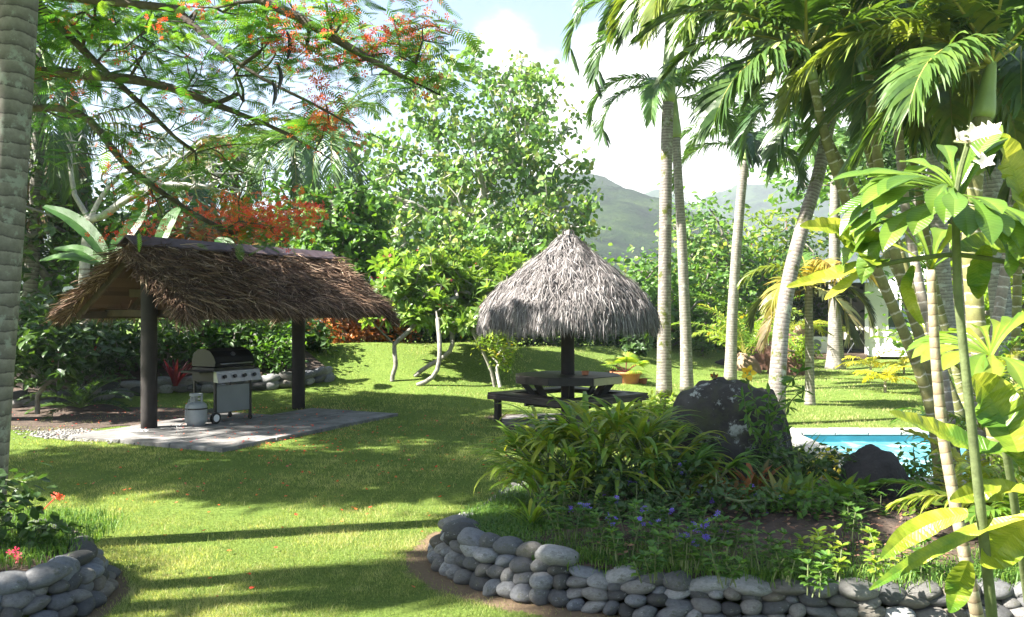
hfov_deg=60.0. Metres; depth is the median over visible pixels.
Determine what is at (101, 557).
river stone
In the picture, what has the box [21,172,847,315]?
hill
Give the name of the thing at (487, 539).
river stone
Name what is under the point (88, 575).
river stone
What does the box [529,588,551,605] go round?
river stone
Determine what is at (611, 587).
river stone
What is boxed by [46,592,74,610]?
river stone
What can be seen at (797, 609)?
river stone
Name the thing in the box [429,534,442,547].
river stone
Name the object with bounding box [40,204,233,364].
banana plant
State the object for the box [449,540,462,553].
river stone
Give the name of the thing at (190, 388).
river stone
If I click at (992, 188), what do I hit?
royal palm
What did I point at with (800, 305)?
garden tree
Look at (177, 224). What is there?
shrub tree
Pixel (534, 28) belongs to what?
sky
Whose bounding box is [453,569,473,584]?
river stone
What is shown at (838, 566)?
periwinkle
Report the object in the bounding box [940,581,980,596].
river stone
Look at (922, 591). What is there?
river stone
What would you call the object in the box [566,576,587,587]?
river stone
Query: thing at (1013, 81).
cane palm
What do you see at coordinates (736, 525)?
periwinkle
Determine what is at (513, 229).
shrub tree
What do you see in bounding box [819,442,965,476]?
water
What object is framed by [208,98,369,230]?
coconut palm
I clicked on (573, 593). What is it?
river stone
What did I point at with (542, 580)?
river stone
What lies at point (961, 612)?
river stone
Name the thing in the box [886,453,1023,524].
palm clump
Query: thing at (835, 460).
garden bush
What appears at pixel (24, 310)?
garden bush
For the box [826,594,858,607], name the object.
river stone
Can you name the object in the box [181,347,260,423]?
gas barbecue
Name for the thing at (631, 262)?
shrub tree
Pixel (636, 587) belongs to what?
river stone
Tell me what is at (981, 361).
plumeria shrub
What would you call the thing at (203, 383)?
river stone
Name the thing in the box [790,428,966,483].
swimming pool
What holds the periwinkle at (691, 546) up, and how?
on the garden bed at (891, 523)
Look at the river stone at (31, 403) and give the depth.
15.30 m
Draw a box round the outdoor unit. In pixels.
[814,337,827,352]
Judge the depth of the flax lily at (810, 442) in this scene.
8.56 m
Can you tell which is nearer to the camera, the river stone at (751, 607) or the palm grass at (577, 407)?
the river stone at (751, 607)
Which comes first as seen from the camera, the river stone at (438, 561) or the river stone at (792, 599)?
the river stone at (792, 599)
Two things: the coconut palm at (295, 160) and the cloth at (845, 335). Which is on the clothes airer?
the cloth at (845, 335)
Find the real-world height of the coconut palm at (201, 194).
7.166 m
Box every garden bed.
[0,527,67,571]
[13,342,324,392]
[507,481,1017,583]
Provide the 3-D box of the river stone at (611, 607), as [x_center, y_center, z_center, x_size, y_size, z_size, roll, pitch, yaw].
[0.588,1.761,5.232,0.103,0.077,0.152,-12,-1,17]
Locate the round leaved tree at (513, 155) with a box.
[339,32,611,260]
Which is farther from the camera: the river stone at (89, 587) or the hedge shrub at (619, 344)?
the hedge shrub at (619, 344)
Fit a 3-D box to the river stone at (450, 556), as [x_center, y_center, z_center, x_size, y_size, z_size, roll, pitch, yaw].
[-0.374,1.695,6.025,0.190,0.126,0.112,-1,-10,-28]
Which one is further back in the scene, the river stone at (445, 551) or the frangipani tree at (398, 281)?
the frangipani tree at (398, 281)
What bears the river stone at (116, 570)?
on the ground at (377, 366)
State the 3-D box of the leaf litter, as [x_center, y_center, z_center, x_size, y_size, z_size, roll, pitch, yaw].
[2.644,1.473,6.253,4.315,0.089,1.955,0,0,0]
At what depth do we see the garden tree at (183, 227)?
29.32 m
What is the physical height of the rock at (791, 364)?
2.254 m
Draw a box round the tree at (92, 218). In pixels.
[44,91,264,330]
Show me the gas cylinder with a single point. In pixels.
(196, 412)
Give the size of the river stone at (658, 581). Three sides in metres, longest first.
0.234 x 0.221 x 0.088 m
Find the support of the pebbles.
on the ground at (377, 366)
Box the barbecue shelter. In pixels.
[41,235,405,428]
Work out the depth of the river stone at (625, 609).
5.15 m
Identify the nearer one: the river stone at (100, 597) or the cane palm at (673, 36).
the river stone at (100, 597)
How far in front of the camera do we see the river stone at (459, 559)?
5.89 m
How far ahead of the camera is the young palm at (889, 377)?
18.71 m
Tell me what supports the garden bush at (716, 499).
on the garden bed at (891, 523)
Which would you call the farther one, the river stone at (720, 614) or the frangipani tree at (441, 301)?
the frangipani tree at (441, 301)
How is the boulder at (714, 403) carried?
on the ground at (377, 366)
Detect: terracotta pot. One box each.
[610,370,641,383]
[638,378,647,383]
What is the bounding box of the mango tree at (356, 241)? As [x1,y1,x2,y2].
[280,173,407,283]
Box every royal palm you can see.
[560,0,758,395]
[584,53,768,391]
[672,81,818,379]
[764,132,871,369]
[926,116,959,363]
[983,153,1011,374]
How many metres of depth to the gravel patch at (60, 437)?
12.41 m
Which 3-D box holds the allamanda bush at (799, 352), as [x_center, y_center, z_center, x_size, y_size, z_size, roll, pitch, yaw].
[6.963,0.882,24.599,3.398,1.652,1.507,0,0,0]
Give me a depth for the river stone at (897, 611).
4.93 m
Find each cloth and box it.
[843,326,862,338]
[864,326,877,338]
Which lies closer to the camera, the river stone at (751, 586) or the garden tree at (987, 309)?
the river stone at (751, 586)
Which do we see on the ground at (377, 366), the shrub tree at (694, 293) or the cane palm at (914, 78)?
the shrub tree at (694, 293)
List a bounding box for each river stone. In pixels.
[0,570,27,595]
[0,607,22,616]
[1,589,35,608]
[12,399,21,407]
[13,390,29,400]
[21,399,34,405]
[22,595,50,614]
[26,562,72,589]
[28,610,58,616]
[29,391,56,399]
[31,586,48,595]
[40,398,55,403]
[46,555,80,580]
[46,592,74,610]
[48,579,69,594]
[56,398,68,402]
[57,389,73,397]
[57,605,77,616]
[63,550,94,565]
[66,535,93,548]
[66,572,82,591]
[68,540,97,557]
[69,589,92,602]
[72,597,95,616]
[77,385,101,396]
[78,581,93,591]
[79,567,95,583]
[81,562,104,578]
[90,557,104,566]
[91,591,106,608]
[92,575,106,590]
[96,554,105,562]
[97,382,123,390]
[98,390,114,400]
[98,548,103,554]
[101,581,114,597]
[102,568,108,578]
[107,565,120,577]
[107,578,118,591]
[109,571,115,579]
[114,388,133,397]
[120,380,140,388]
[130,386,140,395]
[158,376,171,386]
[159,384,172,392]
[171,384,187,392]
[179,376,199,385]
[187,384,201,391]
[199,381,221,384]
[201,384,212,392]
[222,381,244,384]
[244,376,261,382]
[252,382,265,390]
[261,374,280,383]
[266,381,278,389]
[278,371,291,380]
[279,380,291,387]
[305,370,315,379]
[306,378,314,384]
[314,366,326,377]
[314,374,326,382]
[323,372,334,381]
[326,366,332,374]
[428,553,440,563]
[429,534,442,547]
[431,556,443,571]
[434,542,448,553]
[438,515,466,529]
[439,561,453,575]
[440,546,451,556]
[442,517,480,531]
[443,537,449,545]
[444,522,479,540]
[444,550,460,564]
[445,565,463,579]
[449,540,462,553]
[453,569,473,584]
[455,554,465,568]
[457,527,485,546]
[460,544,478,556]
[462,557,480,570]
[469,571,491,590]
[473,547,499,563]
[475,563,493,576]
[479,532,500,547]
[482,578,500,596]
[486,564,505,578]
[492,536,523,554]
[495,554,517,567]
[496,581,514,598]
[500,567,514,581]
[509,556,532,573]
[510,584,531,602]
[512,572,533,584]
[516,541,540,558]
[529,571,552,589]
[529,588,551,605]
[530,559,548,572]
[534,544,578,566]
[547,565,570,576]
[547,589,570,607]
[552,574,569,589]
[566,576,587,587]
[566,587,586,598]
[566,598,584,610]
[569,564,604,578]
[580,601,605,612]
[581,587,607,600]
[587,573,608,590]
[603,600,619,615]
[605,565,639,583]
[607,583,621,591]
[607,590,629,600]
[617,602,635,616]
[620,580,655,594]
[625,594,646,607]
[632,605,656,616]
[634,572,666,586]
[646,593,667,606]
[651,585,666,593]
[655,607,687,616]
[663,570,692,591]
[664,589,689,598]
[665,598,693,611]
[685,609,702,616]
[689,575,728,593]
[689,591,709,598]
[690,598,720,613]
[703,611,725,616]
[708,590,723,598]
[721,601,741,616]
[723,587,740,600]
[728,574,771,596]
[740,600,761,614]
[741,595,762,601]
[742,614,766,616]
[760,600,791,614]
[761,592,785,601]
[765,614,785,616]
[768,578,809,595]
[785,596,798,603]
[788,602,805,616]
[797,593,828,606]
[806,604,838,616]
[808,576,838,598]
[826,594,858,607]
[835,607,857,616]
[836,577,879,600]
[855,597,881,609]
[855,606,885,616]
[878,593,899,605]
[879,581,906,601]
[885,606,915,616]
[897,594,929,609]
[903,579,941,600]
[914,606,947,616]
[929,594,946,606]
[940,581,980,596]
[942,606,967,616]
[966,606,985,616]
[976,577,1013,599]
[980,596,1002,605]
[997,605,1012,616]
[1001,596,1020,608]
[1009,606,1023,616]
[1012,581,1022,597]
[1016,597,1023,606]
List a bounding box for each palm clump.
[671,293,834,352]
[673,272,848,341]
[858,428,1006,522]
[870,329,1023,407]
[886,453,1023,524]
[888,354,1023,464]
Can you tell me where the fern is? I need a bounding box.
[17,374,140,418]
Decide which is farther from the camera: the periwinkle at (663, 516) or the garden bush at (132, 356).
the garden bush at (132, 356)
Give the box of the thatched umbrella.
[475,229,662,417]
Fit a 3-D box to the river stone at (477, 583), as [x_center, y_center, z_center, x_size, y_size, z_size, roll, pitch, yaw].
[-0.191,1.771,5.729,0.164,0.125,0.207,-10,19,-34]
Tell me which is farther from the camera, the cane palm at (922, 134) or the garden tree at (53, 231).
the garden tree at (53, 231)
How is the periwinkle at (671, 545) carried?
on the garden bed at (891, 523)
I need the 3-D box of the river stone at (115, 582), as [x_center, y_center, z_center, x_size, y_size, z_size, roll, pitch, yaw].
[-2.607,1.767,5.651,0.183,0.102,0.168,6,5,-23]
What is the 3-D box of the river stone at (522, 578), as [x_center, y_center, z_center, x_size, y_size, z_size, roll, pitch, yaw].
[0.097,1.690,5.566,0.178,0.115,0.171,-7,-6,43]
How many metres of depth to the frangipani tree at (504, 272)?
19.93 m
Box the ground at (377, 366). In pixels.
[7,316,1020,616]
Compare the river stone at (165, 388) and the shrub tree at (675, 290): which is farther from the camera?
the shrub tree at (675, 290)
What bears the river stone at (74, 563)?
on the river stone at (60, 586)
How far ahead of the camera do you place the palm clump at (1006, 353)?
11.11 m
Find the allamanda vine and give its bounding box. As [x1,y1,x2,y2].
[732,363,813,462]
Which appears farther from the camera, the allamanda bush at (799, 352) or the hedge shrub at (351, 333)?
the allamanda bush at (799, 352)
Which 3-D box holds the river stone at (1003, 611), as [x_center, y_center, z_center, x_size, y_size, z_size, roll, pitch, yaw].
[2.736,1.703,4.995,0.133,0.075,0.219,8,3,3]
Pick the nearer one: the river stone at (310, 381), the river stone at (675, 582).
the river stone at (675, 582)
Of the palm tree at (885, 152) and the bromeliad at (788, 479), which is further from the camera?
the palm tree at (885, 152)
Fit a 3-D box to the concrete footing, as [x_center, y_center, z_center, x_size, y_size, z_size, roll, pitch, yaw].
[0.921,1.788,14.115,2.297,0.020,2.146,0,0,0]
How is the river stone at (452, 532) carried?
on the river stone at (446, 541)
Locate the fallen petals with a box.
[13,400,550,588]
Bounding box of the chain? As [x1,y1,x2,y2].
[130,399,189,430]
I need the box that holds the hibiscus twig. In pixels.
[44,492,64,508]
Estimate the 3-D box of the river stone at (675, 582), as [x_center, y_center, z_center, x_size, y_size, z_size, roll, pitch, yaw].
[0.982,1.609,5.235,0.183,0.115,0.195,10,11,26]
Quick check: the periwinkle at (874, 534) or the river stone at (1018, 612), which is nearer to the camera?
the river stone at (1018, 612)
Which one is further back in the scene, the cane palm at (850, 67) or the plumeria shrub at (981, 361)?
the cane palm at (850, 67)
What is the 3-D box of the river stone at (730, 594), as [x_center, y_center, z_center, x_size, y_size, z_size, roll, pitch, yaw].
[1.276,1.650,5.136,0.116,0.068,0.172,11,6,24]
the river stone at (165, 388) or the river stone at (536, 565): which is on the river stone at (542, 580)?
the river stone at (536, 565)
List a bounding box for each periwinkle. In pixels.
[534,484,571,519]
[540,504,586,541]
[564,502,595,536]
[583,511,617,553]
[591,495,621,528]
[604,514,646,560]
[609,496,651,537]
[626,539,666,582]
[627,505,667,551]
[648,506,678,539]
[652,521,695,566]
[675,516,722,560]
[676,521,712,569]
[679,496,709,536]
[695,510,746,559]
[702,538,751,587]
[719,516,763,556]
[744,527,789,570]
[769,540,803,584]
[792,533,823,565]
[798,549,839,597]
[807,524,841,555]
[827,540,852,581]
[835,501,869,541]
[860,526,882,557]
[861,543,898,583]
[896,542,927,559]
[912,537,942,584]
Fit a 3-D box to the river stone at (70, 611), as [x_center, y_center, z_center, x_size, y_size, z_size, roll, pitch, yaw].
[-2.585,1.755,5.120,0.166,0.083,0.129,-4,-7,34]
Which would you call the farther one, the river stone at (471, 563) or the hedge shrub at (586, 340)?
the hedge shrub at (586, 340)
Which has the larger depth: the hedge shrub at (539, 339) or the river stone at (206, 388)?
the hedge shrub at (539, 339)
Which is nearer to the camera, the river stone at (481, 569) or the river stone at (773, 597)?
the river stone at (773, 597)
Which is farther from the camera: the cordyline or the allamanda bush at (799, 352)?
the allamanda bush at (799, 352)
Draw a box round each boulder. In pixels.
[661,377,792,486]
[840,444,912,499]
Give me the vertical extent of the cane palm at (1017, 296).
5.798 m
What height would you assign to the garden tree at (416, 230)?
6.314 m
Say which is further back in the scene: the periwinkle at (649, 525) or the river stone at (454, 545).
the river stone at (454, 545)
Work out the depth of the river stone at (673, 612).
5.05 m
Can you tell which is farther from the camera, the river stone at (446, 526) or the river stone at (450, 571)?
the river stone at (446, 526)
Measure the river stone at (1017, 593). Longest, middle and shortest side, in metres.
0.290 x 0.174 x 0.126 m
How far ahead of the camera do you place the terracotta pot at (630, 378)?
20.36 m
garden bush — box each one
[14,302,112,413]
[15,289,91,391]
[43,319,140,387]
[89,318,173,378]
[128,318,209,375]
[186,319,275,364]
[229,323,309,374]
[545,482,704,526]
[547,446,700,509]
[619,331,654,357]
[624,470,800,521]
[633,388,674,416]
[692,334,714,355]
[724,474,899,520]
[737,442,859,485]
[807,447,852,479]
[879,497,948,516]
[890,441,957,492]
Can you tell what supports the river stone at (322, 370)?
on the river stone at (320, 378)
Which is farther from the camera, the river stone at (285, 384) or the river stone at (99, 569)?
the river stone at (285, 384)
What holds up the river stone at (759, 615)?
on the ground at (377, 366)
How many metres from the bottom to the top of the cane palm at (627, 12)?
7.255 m
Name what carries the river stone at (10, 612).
on the river stone
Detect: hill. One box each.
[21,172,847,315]
[45,174,926,262]
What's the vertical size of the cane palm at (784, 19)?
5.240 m
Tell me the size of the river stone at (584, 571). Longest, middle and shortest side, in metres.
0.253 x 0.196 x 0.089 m
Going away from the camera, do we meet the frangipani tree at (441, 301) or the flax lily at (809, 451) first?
the flax lily at (809, 451)
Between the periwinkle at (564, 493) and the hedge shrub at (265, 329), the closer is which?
the periwinkle at (564, 493)
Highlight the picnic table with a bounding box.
[487,371,648,423]
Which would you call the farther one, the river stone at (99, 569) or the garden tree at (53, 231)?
the garden tree at (53, 231)
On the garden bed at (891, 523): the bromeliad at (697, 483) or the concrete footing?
the bromeliad at (697, 483)
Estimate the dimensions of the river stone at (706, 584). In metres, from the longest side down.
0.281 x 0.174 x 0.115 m
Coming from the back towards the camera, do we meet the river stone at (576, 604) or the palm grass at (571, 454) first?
the palm grass at (571, 454)
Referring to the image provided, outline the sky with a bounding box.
[28,0,926,220]
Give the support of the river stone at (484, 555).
on the river stone at (481, 569)
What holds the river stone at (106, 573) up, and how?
on the river stone at (115, 582)
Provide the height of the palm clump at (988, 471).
0.811 m
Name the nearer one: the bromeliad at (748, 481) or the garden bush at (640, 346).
the bromeliad at (748, 481)
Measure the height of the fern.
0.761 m
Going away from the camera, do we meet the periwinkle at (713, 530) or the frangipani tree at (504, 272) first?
the periwinkle at (713, 530)
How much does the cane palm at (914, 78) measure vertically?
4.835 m
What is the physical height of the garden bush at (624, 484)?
0.564 m
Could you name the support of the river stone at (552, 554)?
on the river stone at (553, 570)
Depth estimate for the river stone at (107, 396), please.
16.13 m
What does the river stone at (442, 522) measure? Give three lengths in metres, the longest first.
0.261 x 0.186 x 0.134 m
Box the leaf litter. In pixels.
[576,491,974,557]
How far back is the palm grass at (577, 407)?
7.31 m
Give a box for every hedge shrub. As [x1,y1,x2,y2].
[158,318,263,364]
[189,319,316,361]
[266,318,344,357]
[307,318,395,343]
[341,318,425,343]
[374,310,449,343]
[416,329,482,343]
[442,331,526,346]
[495,330,577,346]
[539,330,622,347]
[594,307,656,347]
[671,300,718,343]
[703,313,754,352]
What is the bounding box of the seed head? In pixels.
[710,372,717,378]
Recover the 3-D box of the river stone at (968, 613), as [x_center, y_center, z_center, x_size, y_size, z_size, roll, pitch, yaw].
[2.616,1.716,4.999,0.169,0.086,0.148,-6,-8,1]
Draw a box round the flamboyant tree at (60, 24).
[31,0,481,260]
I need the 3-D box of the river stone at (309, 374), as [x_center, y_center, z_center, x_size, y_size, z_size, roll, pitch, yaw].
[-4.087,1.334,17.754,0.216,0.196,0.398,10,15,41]
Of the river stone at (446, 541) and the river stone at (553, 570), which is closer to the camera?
the river stone at (553, 570)
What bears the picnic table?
on the concrete footing
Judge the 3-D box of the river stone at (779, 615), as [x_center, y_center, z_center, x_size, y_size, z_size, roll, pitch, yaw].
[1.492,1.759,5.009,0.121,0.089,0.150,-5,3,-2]
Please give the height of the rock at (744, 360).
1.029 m
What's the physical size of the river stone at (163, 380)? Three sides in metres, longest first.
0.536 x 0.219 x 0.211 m
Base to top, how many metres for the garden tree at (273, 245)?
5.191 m
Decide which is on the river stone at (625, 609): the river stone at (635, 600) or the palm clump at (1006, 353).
the river stone at (635, 600)
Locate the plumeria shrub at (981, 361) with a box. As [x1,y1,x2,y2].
[906,312,1023,600]
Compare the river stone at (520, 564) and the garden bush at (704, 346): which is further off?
the garden bush at (704, 346)
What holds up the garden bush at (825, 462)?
on the garden bed at (891, 523)
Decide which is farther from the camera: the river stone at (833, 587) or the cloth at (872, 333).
the cloth at (872, 333)
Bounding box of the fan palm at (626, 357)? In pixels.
[601,351,649,374]
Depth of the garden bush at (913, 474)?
7.62 m
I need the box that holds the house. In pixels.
[779,231,1023,359]
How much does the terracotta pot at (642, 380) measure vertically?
0.170 m
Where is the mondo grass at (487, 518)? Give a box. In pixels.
[0,482,1020,592]
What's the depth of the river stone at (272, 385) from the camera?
17.34 m
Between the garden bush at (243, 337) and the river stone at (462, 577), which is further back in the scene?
the garden bush at (243, 337)
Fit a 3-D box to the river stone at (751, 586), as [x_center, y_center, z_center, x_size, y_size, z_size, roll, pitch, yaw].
[1.394,1.621,5.167,0.311,0.112,0.248,9,0,17]
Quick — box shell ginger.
[786,133,1023,612]
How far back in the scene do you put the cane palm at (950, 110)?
8.84 m
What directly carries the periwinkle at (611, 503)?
on the garden bed at (891, 523)
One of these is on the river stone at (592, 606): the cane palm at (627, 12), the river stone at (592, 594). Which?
the river stone at (592, 594)
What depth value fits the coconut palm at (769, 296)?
16.20 m
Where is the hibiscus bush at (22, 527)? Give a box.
[0,463,84,559]
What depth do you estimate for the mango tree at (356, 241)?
22.21 m
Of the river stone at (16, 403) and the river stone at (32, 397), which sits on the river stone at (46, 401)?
the river stone at (32, 397)
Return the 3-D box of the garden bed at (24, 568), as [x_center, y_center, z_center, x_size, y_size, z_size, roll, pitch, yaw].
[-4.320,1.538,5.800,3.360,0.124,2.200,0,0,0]
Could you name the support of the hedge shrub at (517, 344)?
on the ground at (377, 366)
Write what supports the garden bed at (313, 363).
on the ground at (377, 366)
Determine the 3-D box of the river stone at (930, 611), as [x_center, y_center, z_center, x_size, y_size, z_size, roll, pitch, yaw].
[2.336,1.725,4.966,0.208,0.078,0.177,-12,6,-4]
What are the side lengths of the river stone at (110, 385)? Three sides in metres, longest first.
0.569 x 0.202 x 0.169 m
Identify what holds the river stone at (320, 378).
on the ground at (377, 366)
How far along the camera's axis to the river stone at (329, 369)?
18.18 m
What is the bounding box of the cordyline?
[163,359,191,385]
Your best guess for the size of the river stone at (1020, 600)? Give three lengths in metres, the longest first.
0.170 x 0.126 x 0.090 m
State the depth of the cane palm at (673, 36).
10.82 m
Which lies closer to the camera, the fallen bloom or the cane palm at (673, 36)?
the fallen bloom
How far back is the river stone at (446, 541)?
6.11 m
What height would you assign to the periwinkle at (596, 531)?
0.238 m
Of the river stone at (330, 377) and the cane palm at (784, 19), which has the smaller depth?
the cane palm at (784, 19)
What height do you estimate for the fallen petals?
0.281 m
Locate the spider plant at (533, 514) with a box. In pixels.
[481,492,565,522]
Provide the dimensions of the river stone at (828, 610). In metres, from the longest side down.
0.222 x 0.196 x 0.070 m
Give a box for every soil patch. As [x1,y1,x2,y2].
[11,403,211,430]
[485,414,665,432]
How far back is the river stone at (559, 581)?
5.38 m
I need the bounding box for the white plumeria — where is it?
[828,120,1023,616]
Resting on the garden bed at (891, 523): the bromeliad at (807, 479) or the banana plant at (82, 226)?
the bromeliad at (807, 479)
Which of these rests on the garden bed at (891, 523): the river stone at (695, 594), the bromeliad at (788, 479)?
the bromeliad at (788, 479)
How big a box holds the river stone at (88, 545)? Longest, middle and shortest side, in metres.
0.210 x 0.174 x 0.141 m
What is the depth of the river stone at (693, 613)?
5.03 m
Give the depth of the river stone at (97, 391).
15.96 m
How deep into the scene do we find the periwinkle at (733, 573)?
4.79 m
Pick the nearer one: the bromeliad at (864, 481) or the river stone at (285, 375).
the bromeliad at (864, 481)
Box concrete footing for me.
[502,413,623,429]
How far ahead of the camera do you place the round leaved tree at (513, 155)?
25.14 m
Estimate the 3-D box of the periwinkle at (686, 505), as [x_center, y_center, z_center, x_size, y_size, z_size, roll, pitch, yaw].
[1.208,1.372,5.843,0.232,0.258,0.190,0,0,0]
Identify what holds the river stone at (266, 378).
on the river stone at (272, 385)
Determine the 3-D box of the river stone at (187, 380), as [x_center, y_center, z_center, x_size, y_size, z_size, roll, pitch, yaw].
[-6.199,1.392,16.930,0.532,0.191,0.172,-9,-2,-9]
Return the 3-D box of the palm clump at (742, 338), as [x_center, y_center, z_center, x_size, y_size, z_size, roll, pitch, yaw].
[5.942,0.397,23.628,4.262,1.581,3.667,0,0,34]
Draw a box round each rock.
[714,358,724,364]
[737,352,761,372]
[751,327,772,369]
[767,333,804,375]
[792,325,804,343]
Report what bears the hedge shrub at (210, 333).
on the ground at (377, 366)
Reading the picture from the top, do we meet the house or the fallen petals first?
the house
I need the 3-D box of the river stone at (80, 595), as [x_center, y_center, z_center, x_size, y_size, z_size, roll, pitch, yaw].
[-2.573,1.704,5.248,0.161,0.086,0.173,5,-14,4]
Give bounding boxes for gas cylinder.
[184,393,207,425]
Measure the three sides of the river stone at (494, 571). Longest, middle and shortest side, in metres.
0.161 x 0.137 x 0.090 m
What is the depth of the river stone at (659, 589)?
5.19 m
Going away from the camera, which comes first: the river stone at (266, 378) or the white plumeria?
the white plumeria
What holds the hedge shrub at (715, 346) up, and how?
on the ground at (377, 366)
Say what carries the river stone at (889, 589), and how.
on the river stone at (912, 602)
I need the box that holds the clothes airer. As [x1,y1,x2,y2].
[847,326,869,353]
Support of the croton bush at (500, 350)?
on the ground at (377, 366)
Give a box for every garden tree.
[20,130,128,328]
[21,170,193,332]
[30,9,97,161]
[77,181,252,328]
[177,193,310,247]
[239,160,346,245]
[317,182,479,298]
[649,183,754,347]
[658,218,792,346]
[724,193,840,331]
[742,205,864,336]
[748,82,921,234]
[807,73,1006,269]
[856,144,1023,354]
[897,212,1023,360]
[907,157,1023,295]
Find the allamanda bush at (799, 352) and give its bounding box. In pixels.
[704,311,826,367]
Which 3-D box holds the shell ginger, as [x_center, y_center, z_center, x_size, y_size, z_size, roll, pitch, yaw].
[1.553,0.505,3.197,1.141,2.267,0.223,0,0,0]
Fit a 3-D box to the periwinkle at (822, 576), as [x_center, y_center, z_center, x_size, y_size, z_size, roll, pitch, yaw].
[1.616,1.383,4.639,0.246,0.236,0.184,0,0,-31]
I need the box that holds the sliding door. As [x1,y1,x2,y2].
[842,295,864,350]
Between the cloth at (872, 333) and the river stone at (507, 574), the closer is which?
the river stone at (507, 574)
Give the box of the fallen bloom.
[6,546,22,563]
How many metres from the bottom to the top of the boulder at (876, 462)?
1.412 m
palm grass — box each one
[459,414,645,505]
[471,391,706,507]
[489,455,608,518]
[555,394,749,496]
[626,434,765,501]
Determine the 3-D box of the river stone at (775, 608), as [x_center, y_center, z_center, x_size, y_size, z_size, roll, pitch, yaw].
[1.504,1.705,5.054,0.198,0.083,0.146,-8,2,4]
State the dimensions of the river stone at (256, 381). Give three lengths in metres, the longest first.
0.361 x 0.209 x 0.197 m
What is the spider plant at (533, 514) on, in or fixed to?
on the garden bed at (891, 523)
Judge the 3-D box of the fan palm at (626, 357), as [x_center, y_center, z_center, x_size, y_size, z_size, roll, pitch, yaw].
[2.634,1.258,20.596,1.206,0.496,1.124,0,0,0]
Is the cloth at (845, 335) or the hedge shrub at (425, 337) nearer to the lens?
the hedge shrub at (425, 337)
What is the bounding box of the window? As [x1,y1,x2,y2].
[886,298,911,332]
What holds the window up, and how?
in the house
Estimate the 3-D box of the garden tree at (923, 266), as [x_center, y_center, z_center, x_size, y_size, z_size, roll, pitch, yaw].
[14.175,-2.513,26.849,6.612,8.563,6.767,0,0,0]
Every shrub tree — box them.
[94,191,276,322]
[259,237,344,320]
[418,206,597,257]
[556,267,710,347]
[596,240,752,352]
[599,240,721,339]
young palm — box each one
[835,348,900,374]
[853,365,917,392]
[872,350,909,373]
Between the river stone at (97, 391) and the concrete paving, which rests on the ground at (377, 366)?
the concrete paving
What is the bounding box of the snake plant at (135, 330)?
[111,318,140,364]
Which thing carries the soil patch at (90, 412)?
on the ground at (377, 366)
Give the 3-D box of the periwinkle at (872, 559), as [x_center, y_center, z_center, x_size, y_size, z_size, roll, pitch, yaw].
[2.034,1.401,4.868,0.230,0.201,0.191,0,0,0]
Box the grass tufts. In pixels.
[117,438,499,612]
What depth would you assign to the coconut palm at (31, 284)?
21.57 m
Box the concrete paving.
[69,408,397,452]
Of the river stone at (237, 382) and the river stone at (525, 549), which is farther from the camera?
the river stone at (237, 382)
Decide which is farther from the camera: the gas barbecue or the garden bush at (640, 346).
the garden bush at (640, 346)
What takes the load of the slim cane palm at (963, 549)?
on the ground at (377, 366)
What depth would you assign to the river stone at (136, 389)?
16.42 m
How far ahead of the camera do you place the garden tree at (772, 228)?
35.27 m
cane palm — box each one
[605,0,955,387]
[627,0,983,484]
[663,0,965,424]
[739,37,1002,409]
[744,0,1000,455]
[782,0,1023,472]
[798,64,1023,463]
[845,36,1023,466]
[856,0,963,475]
[861,5,1022,389]
[881,213,983,616]
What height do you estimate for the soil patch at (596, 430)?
0.013 m
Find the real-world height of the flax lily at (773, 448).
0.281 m
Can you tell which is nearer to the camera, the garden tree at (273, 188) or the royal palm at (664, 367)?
the royal palm at (664, 367)
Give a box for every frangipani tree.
[358,243,453,380]
[413,240,503,385]
[414,247,531,376]
[457,254,526,386]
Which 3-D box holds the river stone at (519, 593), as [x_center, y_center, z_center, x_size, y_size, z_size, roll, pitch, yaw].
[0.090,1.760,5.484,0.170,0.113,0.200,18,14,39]
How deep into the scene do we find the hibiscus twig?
6.90 m
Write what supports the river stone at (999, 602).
on the river stone at (1003, 611)
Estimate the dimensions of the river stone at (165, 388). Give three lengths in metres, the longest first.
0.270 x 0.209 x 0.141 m
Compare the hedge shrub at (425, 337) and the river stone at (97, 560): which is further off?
the hedge shrub at (425, 337)
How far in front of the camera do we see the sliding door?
33.25 m
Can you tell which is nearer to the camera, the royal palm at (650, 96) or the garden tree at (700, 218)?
the royal palm at (650, 96)
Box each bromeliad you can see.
[661,462,719,500]
[686,455,730,497]
[711,473,759,503]
[718,459,785,489]
[742,468,820,505]
[765,457,828,494]
[801,470,874,502]
[823,467,883,495]
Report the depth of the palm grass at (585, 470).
6.78 m
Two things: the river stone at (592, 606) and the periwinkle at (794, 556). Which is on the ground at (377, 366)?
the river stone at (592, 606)
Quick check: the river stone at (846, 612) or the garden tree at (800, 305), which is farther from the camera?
the garden tree at (800, 305)
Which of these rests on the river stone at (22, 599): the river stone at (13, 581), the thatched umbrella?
the river stone at (13, 581)
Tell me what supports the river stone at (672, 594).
on the river stone at (685, 603)
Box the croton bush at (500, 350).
[467,318,522,387]
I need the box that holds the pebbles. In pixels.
[13,427,142,445]
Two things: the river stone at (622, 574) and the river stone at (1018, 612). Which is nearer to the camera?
the river stone at (1018, 612)
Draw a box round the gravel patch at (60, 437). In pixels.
[30,429,100,441]
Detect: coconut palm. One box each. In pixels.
[0,0,38,509]
[22,8,207,312]
[25,105,184,305]
[97,129,282,322]
[156,109,301,220]
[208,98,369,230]
[254,79,413,265]
[728,55,943,414]
[736,250,880,405]
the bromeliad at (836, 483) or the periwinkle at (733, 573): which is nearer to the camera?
the periwinkle at (733, 573)
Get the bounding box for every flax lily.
[771,438,808,461]
[786,433,848,477]
[791,428,831,462]
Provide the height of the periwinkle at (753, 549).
0.223 m

